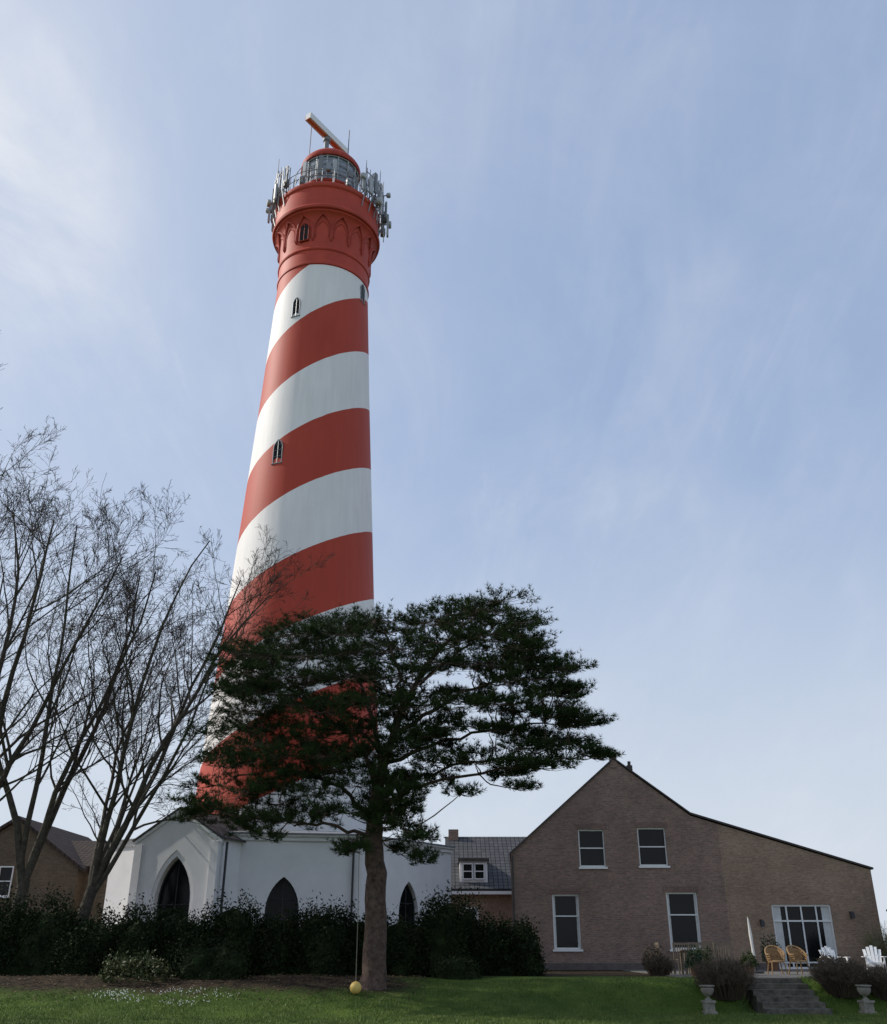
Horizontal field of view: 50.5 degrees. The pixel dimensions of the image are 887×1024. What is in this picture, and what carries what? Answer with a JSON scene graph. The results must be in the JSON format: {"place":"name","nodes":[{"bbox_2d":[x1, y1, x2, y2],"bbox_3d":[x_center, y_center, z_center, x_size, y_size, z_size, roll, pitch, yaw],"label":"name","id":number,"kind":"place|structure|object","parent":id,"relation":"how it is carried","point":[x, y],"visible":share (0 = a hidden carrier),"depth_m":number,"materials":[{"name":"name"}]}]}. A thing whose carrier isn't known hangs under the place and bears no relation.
{"place":"outdoors","nodes":[
{"label":"outdoors","id":0,"kind":"place"},
{"bbox_2d":[0,970,886,1023],"bbox_3d":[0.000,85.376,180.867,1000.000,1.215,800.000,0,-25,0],"label":"ground","id":1,"kind":"structure","parent":0,"point":[288,992],"depth_m":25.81,"materials":[{"name":"green plant"}]},
{"bbox_2d":[0,878,30,971],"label":"hedge shrub","id":2,"kind":"object","parent":1,"relation":"on","point":[2,938],"visible":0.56,"depth_m":30.44,"materials":[{"name":"green plant"}]},
{"bbox_2d":[0,879,80,975],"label":"hedge shrub","id":3,"kind":"object","parent":1,"relation":"on","point":[29,958],"visible":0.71,"depth_m":30.33,"materials":[{"name":"green plant"}]},
{"bbox_2d":[0,816,109,922],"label":"yellow brick house","id":4,"kind":"structure","parent":1,"relation":"on","point":[65,858],"depth_m":47.01,"materials":[{"name":"brick"}]},
{"bbox_2d":[0,866,14,897],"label":"window","id":5,"kind":"structure","parent":4,"relation":"in","point":[6,872],"depth_m":46.65,"materials":[{"name":"black glass"}]},
{"bbox_2d":[43,899,128,975],"bbox_3d":[-11.370,13.882,30.620,3.308,2.365,2.935,0,-25,0],"label":"hedge shrub","id":6,"kind":"object","parent":1,"relation":"on","point":[83,949],"visible":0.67,"depth_m":29.88,"materials":[{"name":"green plant"}]},
{"bbox_2d":[0,330,189,800],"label":"bare tree","id":7,"kind":"object","parent":1,"relation":"on","point":[14,756],"visible":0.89,"depth_m":36.49,"materials":[{"name":"brown plant"}]},
{"bbox_2d":[0,481,234,912],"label":"bare tree","id":8,"kind":"object","parent":1,"relation":"on","point":[23,874],"visible":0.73,"depth_m":35.70,"materials":[{"name":"brown plant"}]},
{"bbox_2d":[55,628,195,921],"bbox_3d":[-12.213,10.900,37.206,3.729,13.784,5.941,-15,-29,29],"label":"bare tree","id":9,"kind":"object","parent":1,"relation":"on","point":[123,808],"visible":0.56,"depth_m":36.88,"materials":[{"name":"brown plant"}]},
{"bbox_2d":[91,944,176,984],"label":"garden shrub","id":10,"kind":"object","parent":1,"relation":"on","point":[152,963],"visible":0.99,"depth_m":27.71,"materials":[{"name":"green plant"}]},
{"bbox_2d":[103,893,196,976],"bbox_3d":[-9.732,13.920,30.950,3.404,2.580,3.071,0,-25,0],"label":"hedge shrub","id":11,"kind":"object","parent":1,"relation":"on","point":[140,933],"visible":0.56,"depth_m":30.34,"materials":[{"name":"green plant"}]},
{"bbox_2d":[74,987,244,1005],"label":"snowdrop flowers","id":12,"kind":"object","parent":1,"relation":"on","point":[156,995],"visible":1,"depth_m":25.71,"materials":[{"name":"grey plant"}]},
{"bbox_2d":[1,524,334,924],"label":"bare tree","id":13,"kind":"object","parent":1,"relation":"on","point":[98,874],"visible":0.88,"depth_m":35.42,"materials":[{"name":"brown plant"}]},
{"bbox_2d":[152,907,217,975],"bbox_3d":[-8.223,14.056,30.794,2.943,2.232,2.839,-14,-28,27],"label":"hedge shrub","id":14,"kind":"object","parent":1,"relation":"on","point":[187,932],"visible":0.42,"depth_m":30.13,"materials":[{"name":"green plant"}]},
{"bbox_2d":[0,973,425,1001],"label":"fallen leaves","id":15,"kind":"object","parent":1,"relation":"on","point":[210,985],"visible":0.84,"depth_m":27.00,"materials":[{"name":"brown plant"}]},
{"bbox_2d":[170,933,256,978],"bbox_3d":[-6.986,13.508,28.567,2.645,1.357,1.492,0,-25,0],"label":"garden shrub","id":16,"kind":"object","parent":1,"relation":"on","point":[204,962],"visible":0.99,"depth_m":28.19,"materials":[{"name":"green plant"}]},
{"bbox_2d":[193,886,281,975],"bbox_3d":[-6.721,13.875,31.065,3.253,2.784,2.946,0,-25,0],"label":"hedge shrub","id":17,"kind":"object","parent":1,"relation":"on","point":[237,923],"visible":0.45,"depth_m":30.57,"materials":[{"name":"green plant"}]},
{"bbox_2d":[244,907,301,975],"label":"hedge shrub","id":18,"kind":"object","parent":1,"relation":"on","point":[275,948],"visible":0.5,"depth_m":30.18,"materials":[{"name":"green plant"}]},
{"bbox_2d":[102,807,455,926],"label":"white building","id":19,"kind":"structure","parent":1,"relation":"on","point":[193,865],"depth_m":37.07,"materials":[{"name":"white painted plaster"},{"name":"dark glass"},{"name":"dark metal"}]},
{"bbox_2d":[264,877,297,925],"bbox_3d":[-6.330,15.814,36.679,1.320,2.970,0.200,4,-25,-8],"label":"window","id":20,"kind":"structure","parent":19,"relation":"in","point":[283,894],"depth_m":36.89,"materials":[{"name":"black glass"}]},
{"bbox_2d":[399,884,414,926],"bbox_3d":[-1.657,17.019,39.276,0.200,2.970,1.320,-17,-30,32],"label":"window","id":21,"kind":"structure","parent":19,"relation":"in","point":[406,897],"depth_m":39.60,"materials":[{"name":"black glass"}]},
{"bbox_2d":[196,112,390,831],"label":"lighthouse","id":22,"kind":"object","parent":1,"relation":"on","point":[308,492],"visible":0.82,"depth_m":51.14,"materials":[{"name":"paint"}]},
{"bbox_2d":[271,439,282,464],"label":"window","id":23,"kind":"structure","parent":22,"relation":"in","point":[278,446],"depth_m":49.83,"materials":[{"name":"black glass"}]},
{"bbox_2d":[291,297,300,317],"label":"window","id":24,"kind":"structure","parent":22,"relation":"in","point":[296,303],"depth_m":54.28,"materials":[{"name":"black glass"}]},
{"bbox_2d":[298,222,308,241],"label":"window","id":25,"kind":"structure","parent":22,"relation":"in","point":[304,229],"depth_m":56.59,"materials":[{"name":"black glass"}]},
{"bbox_2d":[360,284,364,305],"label":"window","id":26,"kind":"structure","parent":22,"relation":"in","point":[362,289],"depth_m":56.62,"materials":[{"name":"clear glass"}]},
{"bbox_2d":[276,890,359,975],"bbox_3d":[-3.934,13.859,30.894,2.939,2.668,3.075,21,-32,-38],"label":"hedge shrub","id":27,"kind":"object","parent":1,"relation":"on","point":[320,939],"visible":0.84,"depth_m":30.02,"materials":[{"name":"green plant"}]},
{"bbox_2d":[333,901,390,975],"bbox_3d":[-2.547,14.159,31.279,3.032,2.388,2.904,0,-25,0],"label":"hedge shrub","id":28,"kind":"object","parent":1,"relation":"on","point":[358,943],"visible":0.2,"depth_m":30.38,"materials":[{"name":"green plant"}]},
{"bbox_2d":[162,581,624,990],"bbox_3d":[-1.375,8.120,29.265,14.165,12.683,6.661,0,-25,0],"label":"pine tree","id":29,"kind":"object","parent":1,"relation":"on","point":[381,809],"visible":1,"depth_m":28.85,"materials":[{"name":"green plant"}]},
{"bbox_2d":[350,834,360,993],"bbox_3d":[-2.420,11.381,26.828,0.318,4.238,0.567,0,-25,0],"label":"ball swing","id":30,"kind":"object","parent":29,"relation":"hanging from","point":[355,987],"visible":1,"depth_m":25.86,"materials":[{"name":"yellow plastic"}]},
{"bbox_2d":[386,904,433,976],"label":"hedge shrub","id":31,"kind":"object","parent":1,"relation":"on","point":[403,953],"visible":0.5,"depth_m":30.07,"materials":[{"name":"green plant"}]},
{"bbox_2d":[413,880,488,976],"bbox_3d":[0.231,13.641,30.967,2.986,3.112,2.883,0,-25,0],"label":"hedge shrub","id":32,"kind":"object","parent":1,"relation":"on","point":[449,925],"visible":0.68,"depth_m":30.36,"materials":[{"name":"green plant"}]},
{"bbox_2d":[429,950,482,979],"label":"garden shrub","id":33,"kind":"object","parent":1,"relation":"on","point":[453,967],"visible":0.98,"depth_m":28.45,"materials":[{"name":"green plant"}]},
{"bbox_2d":[445,829,525,929],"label":"grey roof house","id":34,"kind":"structure","parent":1,"relation":"on","point":[483,864],"depth_m":51.85,"materials":[{"name":"tile"}]},
{"bbox_2d":[462,863,472,879],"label":"window","id":35,"kind":"structure","parent":34,"relation":"in","point":[467,868],"depth_m":51.72,"materials":[{"name":"white glass"}]},
{"bbox_2d":[464,907,478,922],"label":"window","id":36,"kind":"structure","parent":34,"relation":"in","point":[472,911],"depth_m":50.61,"materials":[{"name":"grey glass"}]},
{"bbox_2d":[474,863,484,879],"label":"window","id":37,"kind":"structure","parent":34,"relation":"in","point":[479,868],"depth_m":51.72,"materials":[{"name":"clear glass"}]},
{"bbox_2d":[461,904,515,975],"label":"hedge shrub","id":38,"kind":"object","parent":1,"relation":"on","point":[490,961],"visible":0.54,"depth_m":30.26,"materials":[{"name":"green plant"}]},
{"bbox_2d":[491,912,548,975],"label":"hedge shrub","id":39,"kind":"object","parent":1,"relation":"on","point":[529,960],"visible":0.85,"depth_m":30.09,"materials":[{"name":"green plant"}]},
{"bbox_2d":[641,944,663,974],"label":"shrub","id":40,"kind":"object","parent":1,"relation":"on","point":[648,954],"visible":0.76,"depth_m":30.22,"materials":[{"name":"plant"}]},
{"bbox_2d":[642,953,678,975],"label":"twiggy shrub","id":41,"kind":"object","parent":1,"relation":"on","point":[663,966],"visible":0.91,"depth_m":29.84,"materials":[{"name":"plant"}]},
{"bbox_2d":[509,754,881,969],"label":"brick house","id":42,"kind":"structure","parent":1,"relation":"on","point":[616,864],"depth_m":38.80,"materials":[{"name":"brown brick"}]},
{"bbox_2d":[552,894,582,951],"bbox_3d":[5.008,16.714,38.275,1.216,2.140,0.250,0,-25,0],"label":"window","id":43,"kind":"structure","parent":42,"relation":"in","point":[566,918],"depth_m":38.35,"materials":[{"name":"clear glass"}]},
{"bbox_2d":[578,830,607,868],"bbox_3d":[6.223,14.147,39.466,1.206,1.580,0.250,0,-25,0],"label":"window","id":44,"kind":"structure","parent":42,"relation":"in","point":[591,842],"depth_m":39.52,"materials":[{"name":"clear glass"}]},
{"bbox_2d":[637,828,669,867],"bbox_3d":[8.773,14.097,39.489,1.306,1.610,0.250,0,-25,0],"label":"window","id":45,"kind":"structure","parent":42,"relation":"in","point":[651,841],"depth_m":39.55,"materials":[{"name":"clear glass"}]},
{"bbox_2d":[666,892,702,951],"bbox_3d":[9.788,16.678,38.292,1.396,2.220,0.250,0,-25,0],"label":"window","id":46,"kind":"structure","parent":42,"relation":"in","point":[682,907],"depth_m":38.42,"materials":[{"name":"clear glass"}]},
{"bbox_2d":[771,904,837,968],"bbox_3d":[14.647,17.213,38.127,2.452,2.410,0.100,0,-25,0],"label":"french door","id":47,"kind":"structure","parent":42,"relation":"in","point":[808,927],"depth_m":38.24,"materials":[{"name":"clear glass"}]},
{"bbox_2d":[699,985,717,1014],"bbox_3d":[7.080,13.049,25.143,0.414,0.704,0.414,0,-25,0],"label":"stone urn","id":48,"kind":"object","parent":1,"relation":"on","point":[707,991],"visible":1,"depth_m":25.08,"materials":[{"name":"grey stone"}]},
{"bbox_2d":[690,955,758,1000],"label":"twiggy shrub","id":49,"kind":"object","parent":1,"relation":"on","point":[734,981],"visible":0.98,"depth_m":25.79,"materials":[{"name":"plant"}]},
{"bbox_2d":[744,977,832,1015],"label":"garden steps","id":50,"kind":"structure","parent":1,"relation":"on","point":[779,995],"depth_m":25.59,"materials":[{"name":"stone"}]},
{"bbox_2d":[805,952,876,997],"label":"twiggy shrub","id":51,"kind":"object","parent":1,"relation":"on","point":[838,978],"visible":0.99,"depth_m":25.91,"materials":[{"name":"plant"}]},
{"bbox_2d":[855,985,876,1013],"bbox_3d":[11.250,13.001,25.056,0.414,0.704,0.414,2,-25,-5],"label":"stone urn","id":52,"kind":"object","parent":1,"relation":"on","point":[866,1004],"visible":0.99,"depth_m":24.99,"materials":[{"name":"grey stone"}]},
{"bbox_2d":[863,962,886,1000],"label":"twiggy shrub","id":53,"kind":"object","parent":1,"relation":"on","point":[879,984],"visible":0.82,"depth_m":25.86,"materials":[{"name":"plant"}]},
{"bbox_2d":[0,0,886,936],"label":"sky","id":54,"kind":"structure","parent":0,"point":[627,300],"materials":[{"name":"blue"}]},
{"bbox_2d":[623,970,812,977],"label":"terrace pavement","id":55,"kind":"structure","parent":0,"point":[778,973],"depth_m":31.82,"materials":[{"name":"grey stone"}]},
{"bbox_2d":[655,942,674,974],"bbox_3d":[7.279,14.670,30.895,0.482,0.950,0.570,0,-25,0],"label":"garden chair","id":56,"kind":"object","parent":55,"relation":"on","point":[657,944],"visible":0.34,"depth_m":30.82,"materials":[{"name":"brown wood"}]},
{"bbox_2d":[672,943,692,973],"bbox_3d":[8.100,15.057,31.731,0.570,0.950,0.482,0,-25,0],"label":"garden chair","id":57,"kind":"object","parent":55,"relation":"on","point":[674,949],"visible":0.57,"depth_m":31.99,"materials":[{"name":"grey wood"}]},
{"bbox_2d":[684,945,702,976],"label":"potted plant","id":58,"kind":"object","parent":55,"relation":"on","point":[690,952],"visible":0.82,"depth_m":28.39,"materials":[{"name":"green plant"}]},
{"bbox_2d":[688,942,706,974],"bbox_3d":[8.100,14.282,30.060,0.570,0.950,0.482,0,-25,0],"label":"garden chair","id":59,"kind":"object","parent":55,"relation":"on","point":[695,943],"visible":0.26,"depth_m":30.01,"materials":[{"name":"grey wood"}]},
{"bbox_2d":[676,950,724,974],"bbox_3d":[8.500,14.765,30.846,1.500,0.735,0.790,0,-25,0],"label":"garden table","id":60,"kind":"object","parent":55,"relation":"on","point":[681,960],"visible":0.49,"depth_m":30.66,"materials":[{"name":"grey wood"}]},
{"bbox_2d":[696,944,712,969],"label":"potted plant","id":61,"kind":"object","parent":55,"relation":"on","point":[706,955],"visible":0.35,"depth_m":28.88,"materials":[{"name":"green plant"}]},
{"bbox_2d":[713,942,731,964],"bbox_3d":[8.853,14.282,30.060,0.570,0.950,0.482,4,-25,-8],"label":"garden chair","id":62,"kind":"object","parent":55,"relation":"on","point":[722,944],"visible":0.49,"depth_m":29.96,"materials":[{"name":"grey wood"}]},
{"bbox_2d":[740,949,759,973],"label":"potted plant","id":63,"kind":"object","parent":55,"relation":"on","point":[747,958],"visible":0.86,"depth_m":29.94,"materials":[{"name":"green plant"}]},
{"bbox_2d":[747,916,763,973],"bbox_3d":[10.620,14.837,32.251,0.500,1.785,0.500,0,-25,0],"label":"parasol","id":64,"kind":"object","parent":55,"relation":"on","point":[752,949],"visible":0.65,"depth_m":32.22,"materials":[{"name":"white fabric"}]},
{"bbox_2d":[759,933,786,970],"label":"potted plant","id":65,"kind":"object","parent":55,"relation":"on","point":[775,966],"visible":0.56,"depth_m":35.79,"materials":[{"name":"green plant"}]},
{"bbox_2d":[764,945,787,974],"bbox_3d":[10.950,14.763,31.000,0.660,0.878,0.594,0,-25,0],"label":"rattan chair","id":66,"kind":"object","parent":55,"relation":"on","point":[774,955],"visible":0.99,"depth_m":31.17,"materials":[{"name":"beige wicker"}]},
{"bbox_2d":[786,945,810,974],"bbox_3d":[11.692,14.783,31.045,0.660,0.878,0.594,6,-26,-13],"label":"rattan chair","id":67,"kind":"object","parent":55,"relation":"on","point":[795,955],"visible":0.98,"depth_m":31.18,"materials":[{"name":"beige wicker"}]},
{"bbox_2d":[817,952,834,964],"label":"potted plant","id":68,"kind":"object","parent":55,"relation":"on","point":[821,958],"visible":0.25,"depth_m":29.93,"materials":[{"name":"plant"}]},
{"bbox_2d":[819,946,850,965],"bbox_3d":[13.294,15.242,31.986,0.731,0.859,0.867,5,-25,-10],"label":"adirondack chair","id":69,"kind":"object","parent":55,"relation":"on","point":[828,950],"visible":0.21,"depth_m":32.36,"materials":[{"name":"white paint"}]},
{"bbox_2d":[856,921,886,969],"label":"twiggy shrub","id":70,"kind":"object","parent":55,"relation":"on","point":[882,946],"visible":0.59,"depth_m":35.15,"materials":[{"name":"plant"}]},
{"bbox_2d":[861,945,886,968],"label":"adirondack chair","id":71,"kind":"object","parent":55,"relation":"on","point":[875,956],"visible":0.8,"depth_m":32.20,"materials":[{"name":"white paint"}]}
]}

